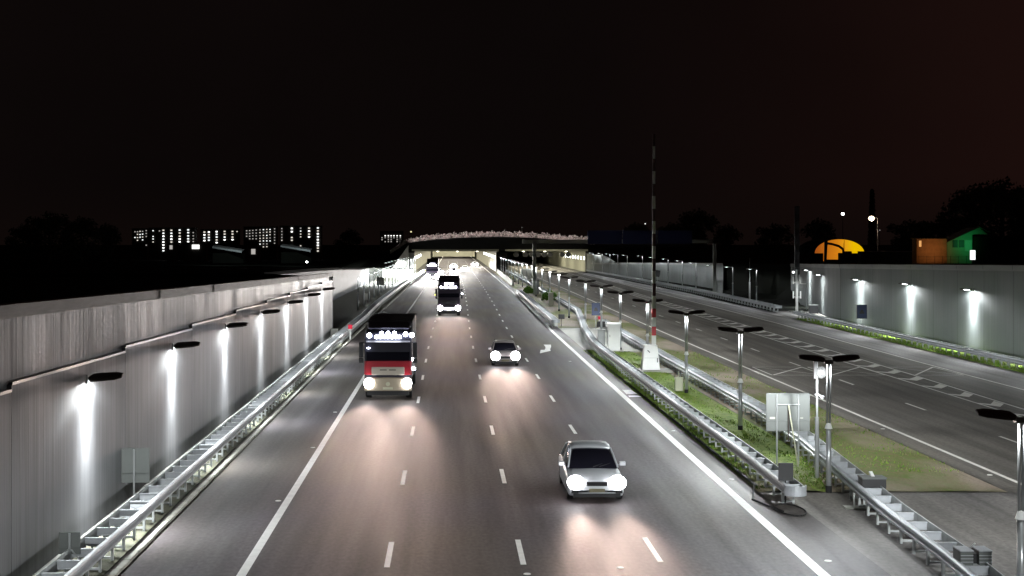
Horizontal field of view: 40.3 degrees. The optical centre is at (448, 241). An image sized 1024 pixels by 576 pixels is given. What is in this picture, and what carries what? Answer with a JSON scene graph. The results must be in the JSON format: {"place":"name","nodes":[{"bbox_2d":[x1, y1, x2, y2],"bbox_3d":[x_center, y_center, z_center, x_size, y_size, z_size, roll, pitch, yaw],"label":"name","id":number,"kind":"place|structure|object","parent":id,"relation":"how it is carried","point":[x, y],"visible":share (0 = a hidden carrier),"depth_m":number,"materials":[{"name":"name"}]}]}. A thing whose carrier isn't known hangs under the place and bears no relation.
{"place":"outdoors","nodes":[
{"label":"outdoors","id":0,"kind":"place"},
{"bbox_2d":[327,236,651,267],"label":"hill","id":1,"kind":"structure","parent":0,"point":[384,259],"depth_m":385.42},
{"bbox_2d":[390,230,594,253],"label":"shrubs","id":2,"kind":"object","parent":1,"relation":"on","point":[428,237],"visible":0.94,"depth_m":385.86,"materials":[{"name":"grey plant"}]},
{"bbox_2d":[121,256,858,575],"bbox_3d":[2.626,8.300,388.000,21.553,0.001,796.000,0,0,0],"label":"road","id":3,"kind":"structure","parent":0,"point":[454,505],"depth_m":47.36,"materials":[{"name":"asphalt"}]},
{"bbox_2d":[359,313,416,396],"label":"truck","id":4,"kind":"object","parent":3,"relation":"on","point":[390,361],"visible":1,"depth_m":73.06,"materials":[{"name":"red"}]},
{"bbox_2d":[425,258,439,280],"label":"truck","id":5,"kind":"object","parent":3,"relation":"on","point":[433,268],"visible":0.92,"depth_m":296.02,"materials":[{"name":"grey paint"}]},
{"bbox_2d":[435,275,462,314],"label":"truck","id":6,"kind":"object","parent":3,"relation":"on","point":[448,294],"visible":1,"depth_m":155.64,"materials":[{"name":"grey paint"}]},
{"bbox_2d":[488,339,520,364],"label":"car","id":7,"kind":"object","parent":3,"relation":"on","point":[504,352],"visible":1,"depth_m":93.18,"materials":[{"name":"grey paint"}]},
{"bbox_2d":[236,256,831,575],"bbox_3d":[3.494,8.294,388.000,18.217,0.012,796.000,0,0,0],"label":"lane markings","id":8,"kind":"object","parent":3,"relation":"on","point":[815,567],"visible":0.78,"depth_m":47.72,"materials":[{"name":"paint"}]},
{"bbox_2d":[558,440,625,497],"bbox_3d":[4.720,7.522,46.400,2.200,1.555,4.500,0,0,0],"label":"car","id":9,"kind":"object","parent":3,"relation":"on","point":[588,468],"visible":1,"depth_m":45.39,"materials":[{"name":"silver metal"}]},
{"bbox_2d":[0,245,1023,575],"bbox_3d":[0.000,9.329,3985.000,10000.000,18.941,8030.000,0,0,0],"label":"ground","id":10,"kind":"structure","parent":0,"point":[40,277],"depth_m":206.11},
{"bbox_2d":[4,223,42,261],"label":"broad tree","id":11,"kind":"object","parent":10,"relation":"on","point":[25,233],"visible":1,"depth_m":498.86,"materials":[{"name":"brown plant"}]},
{"bbox_2d":[25,211,73,261],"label":"broad tree","id":12,"kind":"object","parent":10,"relation":"on","point":[49,227],"visible":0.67,"depth_m":518.63,"materials":[{"name":"grey plant"}]},
{"bbox_2d":[58,216,104,261],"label":"broad tree","id":13,"kind":"object","parent":10,"relation":"on","point":[76,227],"visible":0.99,"depth_m":478.76,"materials":[{"name":"grey plant"}]},
{"bbox_2d":[93,223,121,261],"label":"broad tree","id":14,"kind":"object","parent":10,"relation":"on","point":[106,250],"visible":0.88,"depth_m":517.45,"materials":[{"name":"grey plant"}]},
{"bbox_2d":[132,228,148,259],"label":"apartment block","id":15,"kind":"structure","parent":10,"relation":"on","point":[140,243],"depth_m":1356.10,"materials":[{"name":"grey"}]},
{"bbox_2d":[0,273,332,575],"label":"retaining wall","id":16,"kind":"structure","parent":10,"relation":"on","point":[67,433],"depth_m":42.63,"materials":[{"name":"concrete"}]},
{"bbox_2d":[85,372,123,383],"bbox_3d":[-9.636,3.813,38.986,1.032,0.313,0.399,0,0,0],"label":"wall lamp","id":17,"kind":"object","parent":16,"relation":"attached to","point":[104,376],"visible":1,"depth_m":38.91,"materials":[{"name":"metal"}]},
{"bbox_2d":[172,341,199,349],"bbox_3d":[-9.636,3.813,51.106,1.032,0.313,0.399,0,0,0],"label":"wall lamp","id":18,"kind":"object","parent":16,"relation":"attached to","point":[187,344],"visible":1,"depth_m":51.03,"materials":[{"name":"metal"}]},
{"bbox_2d":[225,322,247,328],"bbox_3d":[-9.636,3.813,63.226,1.032,0.313,0.399,0,0,0],"label":"wall lamp","id":19,"kind":"object","parent":16,"relation":"attached to","point":[236,324],"visible":1,"depth_m":63.15,"materials":[{"name":"metal"}]},
{"bbox_2d":[261,309,279,314],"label":"wall lamp","id":20,"kind":"object","parent":16,"relation":"attached to","point":[270,311],"visible":1,"depth_m":75.27,"materials":[{"name":"metal"}]},
{"bbox_2d":[167,244,176,261],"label":"hall","id":21,"kind":"structure","parent":10,"relation":"on","point":[171,252],"depth_m":900.50,"materials":[{"name":"grey"}]},
{"bbox_2d":[149,228,196,259],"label":"apartment block","id":22,"kind":"structure","parent":10,"relation":"on","point":[160,239],"depth_m":1306.10,"materials":[{"name":"grey"}]},
{"bbox_2d":[184,242,208,261],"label":"hall","id":23,"kind":"structure","parent":10,"relation":"on","point":[196,251],"depth_m":900.50,"materials":[{"name":"grey"}]},
{"bbox_2d":[200,229,239,259],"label":"apartment block","id":24,"kind":"structure","parent":10,"relation":"on","point":[225,237],"depth_m":1336.10,"materials":[{"name":"grey"}]},
{"bbox_2d":[212,245,245,262],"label":"shed","id":25,"kind":"structure","parent":10,"relation":"on","point":[240,257],"depth_m":419.00,"materials":[{"name":"black metal"}]},
{"bbox_2d":[57,272,417,575],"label":"mossy strip","id":26,"kind":"object","parent":10,"relation":"on","point":[345,312],"visible":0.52,"depth_m":72.52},
{"bbox_2d":[59,532,80,570],"bbox_3d":[-9.323,7.740,34.267,0.533,1.160,0.097,0,0,0],"label":"traffic sign","id":27,"kind":"object","parent":26,"relation":"on","point":[71,541],"visible":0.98,"depth_m":34.28,"materials":[{"name":"silver metal"}]},
{"bbox_2d":[121,448,149,508],"bbox_3d":[-9.773,7.370,43.267,0.950,1.900,0.097,0,0,0],"label":"traffic sign","id":28,"kind":"object","parent":26,"relation":"on","point":[135,465],"visible":0.94,"depth_m":43.28,"materials":[{"name":"silver metal"}]},
{"bbox_2d":[35,269,424,575],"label":"guard rail","id":29,"kind":"object","parent":26,"relation":"on","point":[157,491],"visible":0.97,"depth_m":46.41,"materials":[{"name":"metal"}]},
{"bbox_2d":[247,247,260,261],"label":"hall","id":30,"kind":"structure","parent":10,"relation":"on","point":[253,254],"depth_m":900.50,"materials":[{"name":"grey"}]},
{"bbox_2d":[104,280,414,575],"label":"kerb","id":31,"kind":"structure","parent":10,"relation":"on","point":[128,557],"depth_m":47.86,"materials":[{"name":"concrete"}]},
{"bbox_2d":[244,227,277,259],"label":"apartment block","id":32,"kind":"structure","parent":10,"relation":"on","point":[265,239],"depth_m":1326.10,"materials":[{"name":"grey"}]},
{"bbox_2d":[281,244,312,262],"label":"shed","id":33,"kind":"structure","parent":10,"relation":"on","point":[295,257],"depth_m":419.00,"materials":[{"name":"black metal"}]},
{"bbox_2d":[280,226,321,259],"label":"apartment block","id":34,"kind":"structure","parent":10,"relation":"on","point":[306,236],"depth_m":1296.10,"materials":[{"name":"grey"}]},
{"bbox_2d":[264,268,412,300],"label":"retaining wall","id":35,"kind":"structure","parent":10,"relation":"on","point":[346,280],"depth_m":218.28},
{"bbox_2d":[333,228,363,260],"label":"broad tree","id":36,"kind":"object","parent":10,"relation":"on","point":[347,235],"visible":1,"depth_m":697.91,"materials":[{"name":"grey plant"}]},
{"bbox_2d":[380,231,403,252],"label":"apartment block","id":37,"kind":"structure","parent":10,"relation":"on","point":[389,240],"depth_m":1501.00,"materials":[{"name":"grey"}]},
{"bbox_2d":[392,245,408,267],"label":"wing wall","id":38,"kind":"structure","parent":10,"relation":"on","point":[405,254],"depth_m":380.75,"materials":[{"name":"concrete"}]},
{"bbox_2d":[407,237,591,271],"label":"tunnel portal","id":39,"kind":"object","parent":10,"relation":"on","point":[487,251],"visible":0.96,"depth_m":385.00,"materials":[{"name":"concrete"}]},
{"bbox_2d":[493,272,639,327],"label":"grass verge","id":40,"kind":"object","parent":10,"relation":"on","point":[573,322],"depth_m":169.98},
{"bbox_2d":[496,269,513,285],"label":"concrete barrier","id":41,"kind":"object","parent":40,"relation":"on","point":[506,278],"visible":0.98,"depth_m":300.62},
{"bbox_2d":[521,269,530,279],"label":"equipment cabinet","id":42,"kind":"object","parent":40,"relation":"on","point":[528,273],"visible":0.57,"depth_m":301.98,"materials":[{"name":"grey metal"}]},
{"bbox_2d":[517,290,559,326],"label":"guard rail","id":43,"kind":"object","parent":40,"relation":"on","point":[550,318],"visible":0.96,"depth_m":158.14,"materials":[{"name":"metal"}]},
{"bbox_2d":[535,268,548,300],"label":"lamp post","id":44,"kind":"object","parent":40,"relation":"on","point":[542,281],"visible":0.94,"depth_m":195.97,"materials":[{"name":"grey metal"}]},
{"bbox_2d":[542,290,556,300],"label":"shrub","id":45,"kind":"object","parent":40,"relation":"on","point":[544,294],"visible":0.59,"depth_m":189.97,"materials":[{"name":"green plant"}]},
{"bbox_2d":[548,292,553,305],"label":"tall cabinet","id":46,"kind":"object","parent":40,"relation":"on","point":[550,298],"visible":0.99,"depth_m":179.10,"materials":[{"name":"grey metal"}]},
{"bbox_2d":[551,273,566,310],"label":"lamp post","id":47,"kind":"object","parent":40,"relation":"on","point":[558,288],"visible":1,"depth_m":165.94,"materials":[{"name":"silver metal"}]},
{"bbox_2d":[560,276,577,317],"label":"lamp post","id":48,"kind":"object","parent":40,"relation":"on","point":[569,292],"visible":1,"depth_m":150.95,"materials":[{"name":"silver metal"}]},
{"bbox_2d":[506,270,806,503],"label":"guard rail","id":49,"kind":"object","parent":40,"relation":"on","point":[760,464],"visible":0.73,"depth_m":60.06,"materials":[{"name":"metal"}]},
{"bbox_2d":[587,254,614,269],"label":"retaining wall","id":50,"kind":"structure","parent":10,"relation":"on","point":[592,258],"depth_m":373.68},
{"bbox_2d":[522,230,722,293],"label":"sign gantry","id":51,"kind":"object","parent":10,"relation":"on","point":[639,236],"visible":0.9,"depth_m":219.61,"materials":[{"name":"silver metal"}]},
{"bbox_2d":[623,328,688,349],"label":"dirt verge","id":52,"kind":"structure","parent":10,"relation":"on","point":[662,343],"depth_m":116.83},
{"bbox_2d":[592,263,722,287],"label":"retaining wall","id":53,"kind":"structure","parent":10,"relation":"on","point":[698,274],"depth_m":281.66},
{"bbox_2d":[656,222,688,262],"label":"broad tree","id":54,"kind":"object","parent":10,"relation":"on","point":[673,250],"visible":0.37,"depth_m":519.03,"materials":[{"name":"grey plant"}]},
{"bbox_2d":[676,208,720,262],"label":"broad tree","id":55,"kind":"object","parent":10,"relation":"on","point":[702,218],"visible":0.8,"depth_m":447.52,"materials":[{"name":"grey plant"}]},
{"bbox_2d":[584,350,824,491],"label":"grass verge","id":56,"kind":"object","parent":10,"relation":"on","point":[731,415],"depth_m":61.09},
{"bbox_2d":[607,291,633,349],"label":"lamp post","id":57,"kind":"object","parent":56,"relation":"on","point":[620,294],"visible":0.95,"depth_m":105.95,"materials":[{"name":"silver metal"}]},
{"bbox_2d":[632,299,662,343],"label":"lamp post","id":58,"kind":"object","parent":56,"relation":"on","point":[646,302],"visible":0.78,"depth_m":90.95,"materials":[{"name":"silver metal"}]},
{"bbox_2d":[638,134,675,372],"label":"barrier boom","id":59,"kind":"object","parent":56,"relation":"on","point":[650,360],"visible":0.98,"depth_m":89.25,"materials":[{"name":"white metal"}]},
{"bbox_2d":[585,350,758,485],"bbox_3d":[10.415,8.250,76.500,0.170,0.001,59.000,0,0,0],"label":"soil edge","id":60,"kind":"object","parent":56,"relation":"on","point":[709,448],"visible":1,"depth_m":60.16,"materials":[{"name":"black soil"}]},
{"bbox_2d":[674,372,683,390],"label":"box on post","id":61,"kind":"object","parent":56,"relation":"on","point":[678,383],"visible":1,"depth_m":76.73,"materials":[{"name":"beige metal"}]},
{"bbox_2d":[668,310,704,392],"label":"lamp post","id":62,"kind":"object","parent":56,"relation":"on","point":[686,354],"visible":1,"depth_m":75.93,"materials":[{"name":"silver metal"}]},
{"bbox_2d":[717,327,763,429],"bbox_3d":[12.800,6.024,60.989,2.000,4.592,0.412,0,0,0],"label":"lamp post","id":63,"kind":"object","parent":56,"relation":"on","point":[747,329],"visible":1,"depth_m":60.93,"materials":[{"name":"silver metal"}]},
{"bbox_2d":[766,393,809,465],"bbox_3d":[12.635,6.975,51.403,1.620,2.690,0.789,0,0,0],"label":"traffic sign","id":64,"kind":"object","parent":56,"relation":"on","point":[788,412],"visible":0.98,"depth_m":51.77,"materials":[{"name":"silver metal"}]},
{"bbox_2d":[583,318,1023,488],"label":"grass","id":65,"kind":"structure","parent":56,"relation":"on","point":[926,347],"depth_m":69.15,"materials":[{"name":"green"}]},
{"bbox_2d":[813,361,825,478],"bbox_3d":[13.035,6.200,48.795,0.450,4.200,0.330,0,0,0],"label":"camera pole","id":66,"kind":"object","parent":56,"relation":"on","point":[819,372],"visible":0.94,"depth_m":48.74,"materials":[{"name":"silver metal"}]},
{"bbox_2d":[798,354,859,492],"bbox_3d":[12.570,6.024,45.989,2.000,4.592,0.412,0,0,0],"label":"lamp post","id":67,"kind":"object","parent":56,"relation":"on","point":[828,426],"visible":1,"depth_m":45.93,"materials":[{"name":"silver metal"}]},
{"bbox_2d":[713,224,743,262],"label":"broad tree","id":68,"kind":"object","parent":10,"relation":"on","point":[726,241],"visible":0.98,"depth_m":478.11,"materials":[{"name":"grey plant"}]},
{"bbox_2d":[754,222,794,261],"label":"broad tree","id":69,"kind":"object","parent":10,"relation":"on","point":[774,234],"visible":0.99,"depth_m":459.03,"materials":[{"name":"grey plant"}]},
{"bbox_2d":[577,272,1023,388],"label":"road shoulder","id":70,"kind":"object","parent":10,"relation":"on","point":[996,374],"visible":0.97,"depth_m":114.50},
{"bbox_2d":[790,264,839,319],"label":"retaining wall","id":71,"kind":"structure","parent":10,"relation":"on","point":[823,292],"depth_m":159.33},
{"bbox_2d":[800,218,836,253],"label":"broad tree","id":72,"kind":"object","parent":10,"relation":"on","point":[818,231],"visible":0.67,"depth_m":477.86,"materials":[{"name":"grey plant"}]},
{"bbox_2d":[635,350,1006,491],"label":"dirt verge","id":73,"kind":"structure","parent":10,"relation":"on","point":[923,479],"depth_m":54.91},
{"bbox_2d":[607,322,641,351],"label":"control cabinet","id":74,"kind":"object","parent":73,"relation":"on","point":[613,336],"visible":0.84,"depth_m":104.91,"materials":[{"name":"white metal"}]},
{"bbox_2d":[602,319,1003,575],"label":"guard rail","id":75,"kind":"object","parent":73,"relation":"on","point":[897,512],"visible":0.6,"depth_m":43.05,"materials":[{"name":"metal"}]},
{"bbox_2d":[857,471,886,506],"bbox_3d":[13.178,7.752,43.269,0.760,1.156,0.540,0,0,0],"label":"equipment box","id":76,"kind":"object","parent":75,"relation":"on","point":[871,480],"visible":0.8,"depth_m":43.02,"materials":[{"name":"black plastic"}]},
{"bbox_2d":[952,543,992,575],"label":"equipment box","id":77,"kind":"object","parent":75,"relation":"on","point":[972,554],"visible":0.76,"depth_m":32.78,"materials":[{"name":"metal"}]},
{"bbox_2d":[758,493,890,575],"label":"road margin","id":78,"kind":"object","parent":10,"relation":"on","point":[856,561],"visible":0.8,"depth_m":38.63,"materials":[{"name":"asphalt"}]},
{"bbox_2d":[752,486,806,515],"bbox_3d":[10.331,8.183,43.972,0.948,0.225,4.092,0,0,-12],"label":"rubber cable","id":79,"kind":"object","parent":78,"relation":"on","point":[770,506],"visible":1,"depth_m":43.47,"materials":[{"name":"black rubber"}]},
{"bbox_2d":[778,463,792,502],"bbox_3d":[10.670,7.650,44.028,0.460,1.300,0.105,0,0,0],"label":"end board","id":80,"kind":"object","parent":78,"relation":"on","point":[785,472],"visible":0.8,"depth_m":43.98,"materials":[{"name":"grey metal"}]},
{"bbox_2d":[799,239,863,262],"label":"arched tent","id":81,"kind":"object","parent":10,"relation":"on","point":[832,250],"visible":0.73,"depth_m":320.00,"materials":[{"name":"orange fabric"}]},
{"bbox_2d":[823,253,837,260],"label":"doorway","id":82,"kind":"structure","parent":81,"relation":"in","point":[829,255],"depth_m":320.06,"materials":[{"name":"orange fabric"}]},
{"bbox_2d":[824,241,851,263],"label":"excavator","id":83,"kind":"object","parent":10,"relation":"on","point":[844,255],"visible":0.99,"depth_m":299.67,"materials":[{"name":"black metal"}]},
{"bbox_2d":[867,189,876,250],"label":"chimney","id":84,"kind":"object","parent":10,"relation":"on","point":[872,242],"visible":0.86,"depth_m":479.44,"materials":[{"name":"black concrete"}]},
{"bbox_2d":[886,219,931,250],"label":"broad tree","id":85,"kind":"object","parent":10,"relation":"on","point":[918,230],"visible":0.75,"depth_m":468.35,"materials":[{"name":"grey plant"}]},
{"bbox_2d":[797,318,1022,372],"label":"grass verge","id":86,"kind":"object","parent":10,"relation":"on","point":[1011,364],"depth_m":107.66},
{"bbox_2d":[857,305,866,323],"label":"traffic sign","id":87,"kind":"object","parent":86,"relation":"on","point":[861,312],"visible":0.94,"depth_m":132.24,"materials":[{"name":"blue"}]},
{"bbox_2d":[794,311,1023,369],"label":"guard rail","id":88,"kind":"object","parent":86,"relation":"on","point":[1001,358],"visible":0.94,"depth_m":108.19,"materials":[{"name":"metal"}]},
{"bbox_2d":[911,238,947,263],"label":"cabin","id":89,"kind":"object","parent":10,"relation":"on","point":[929,250],"visible":1,"depth_m":300.00,"materials":[{"name":"orange metal"}]},
{"bbox_2d":[840,264,1023,358],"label":"retaining wall","id":90,"kind":"structure","parent":10,"relation":"on","point":[934,302],"depth_m":112.18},
{"bbox_2d":[919,217,954,237],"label":"broad tree","id":91,"kind":"object","parent":10,"relation":"on","point":[943,232],"visible":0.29,"depth_m":478.27,"materials":[{"name":"grey plant"}]},
{"bbox_2d":[935,185,995,236],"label":"broad tree","id":92,"kind":"object","parent":10,"relation":"on","point":[956,220],"visible":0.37,"depth_m":418.75,"materials":[{"name":"grey plant"}]},
{"bbox_2d":[955,175,1023,247],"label":"broad tree","id":93,"kind":"object","parent":10,"relation":"on","point":[991,195],"visible":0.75,"depth_m":399.45,"materials":[{"name":"grey plant"}]},
{"bbox_2d":[0,0,1023,244],"label":"sky","id":94,"kind":"structure","parent":0,"point":[367,117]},
{"bbox_2d":[559,328,640,349],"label":"crossover pavement","id":95,"kind":"structure","parent":0,"point":[576,336],"depth_m":120.70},
{"bbox_2d":[592,303,599,315],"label":"traffic sign","id":96,"kind":"object","parent":95,"relation":"on","point":[595,309],"visible":0.9,"depth_m":131.98,"materials":[{"name":"blue"}]},
{"bbox_2d":[597,329,604,344],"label":"cabinet","id":97,"kind":"object","parent":95,"relation":"on","point":[601,335],"visible":0.6,"depth_m":106.75,"materials":[{"name":"metal"}]},
{"bbox_2d":[590,285,612,328],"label":"lamp post","id":98,"kind":"object","parent":95,"relation":"on","point":[601,312],"visible":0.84,"depth_m":120.95,"materials":[{"name":"silver metal"}]},
{"bbox_2d":[584,272,807,310],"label":"bank","id":99,"kind":"structure","parent":0,"point":[787,306],"depth_m":205.72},
{"bbox_2d":[586,270,781,311],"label":"guard rail","id":100,"kind":"object","parent":99,"relation":"on","point":[731,297],"visible":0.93,"depth_m":213.80,"materials":[{"name":"metal"}]},
{"bbox_2d":[749,258,750,298],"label":"camera mast","id":101,"kind":"object","parent":99,"relation":"on","point":[749,282],"visible":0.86,"depth_m":195.93,"materials":[{"name":"metal"}]},
{"bbox_2d":[725,287,799,303],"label":"embankment","id":102,"kind":"structure","parent":0,"point":[786,295],"depth_m":197.81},
{"bbox_2d":[508,256,1023,494],"bbox_3d":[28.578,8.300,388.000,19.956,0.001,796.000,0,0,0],"label":"road","id":103,"kind":"structure","parent":0,"point":[959,427],"depth_m":83.19,"materials":[{"name":"asphalt"}]},
{"bbox_2d":[508,258,1023,484],"bbox_3d":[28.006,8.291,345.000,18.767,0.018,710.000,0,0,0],"label":"lane markings","id":104,"kind":"object","parent":103,"relation":"on","point":[968,394],"visible":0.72,"depth_m":88.79,"materials":[{"name":"paint"}]},
{"bbox_2d":[771,311,825,318],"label":"side road","id":105,"kind":"structure","parent":0,"point":[790,314],"depth_m":158.56,"materials":[{"name":"asphalt"}]},
{"bbox_2d":[789,206,804,311],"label":"barrier boom","id":106,"kind":"object","parent":105,"relation":"on","point":[796,271],"visible":0.92,"depth_m":163.94,"materials":[{"name":"grey metal"}]},
{"bbox_2d":[808,305,817,313],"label":"hatch box","id":107,"kind":"object","parent":105,"relation":"on","point":[812,309],"visible":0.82,"depth_m":160.25,"materials":[{"name":"black plastic"}]},
{"bbox_2d":[786,492,1021,575],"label":"crossover pavement","id":108,"kind":"structure","parent":0,"point":[985,519],"depth_m":40.79,"materials":[{"name":"concrete"}]},
{"bbox_2d":[843,493,866,508],"bbox_3d":[12.700,8.050,43.300,0.750,0.500,0.400,0,0,0],"label":"post","id":109,"kind":"object","parent":108,"relation":"on","point":[853,506],"visible":0.97,"depth_m":43.17,"materials":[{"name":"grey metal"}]},
{"bbox_2d":[975,408,1023,575],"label":"lamp post","id":110,"kind":"object","parent":108,"relation":"on","point":[999,414],"visible":1,"depth_m":30.96,"materials":[{"name":"silver metal"}]},
{"bbox_2d":[946,227,1018,263],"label":"gabled house","id":111,"kind":"structure","parent":0,"point":[961,244],"depth_m":299.30,"materials":[{"name":"green"}]},
{"bbox_2d":[965,240,971,250],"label":"door","id":112,"kind":"structure","parent":111,"relation":"in","point":[968,243],"depth_m":300.23,"materials":[{"name":"green"}]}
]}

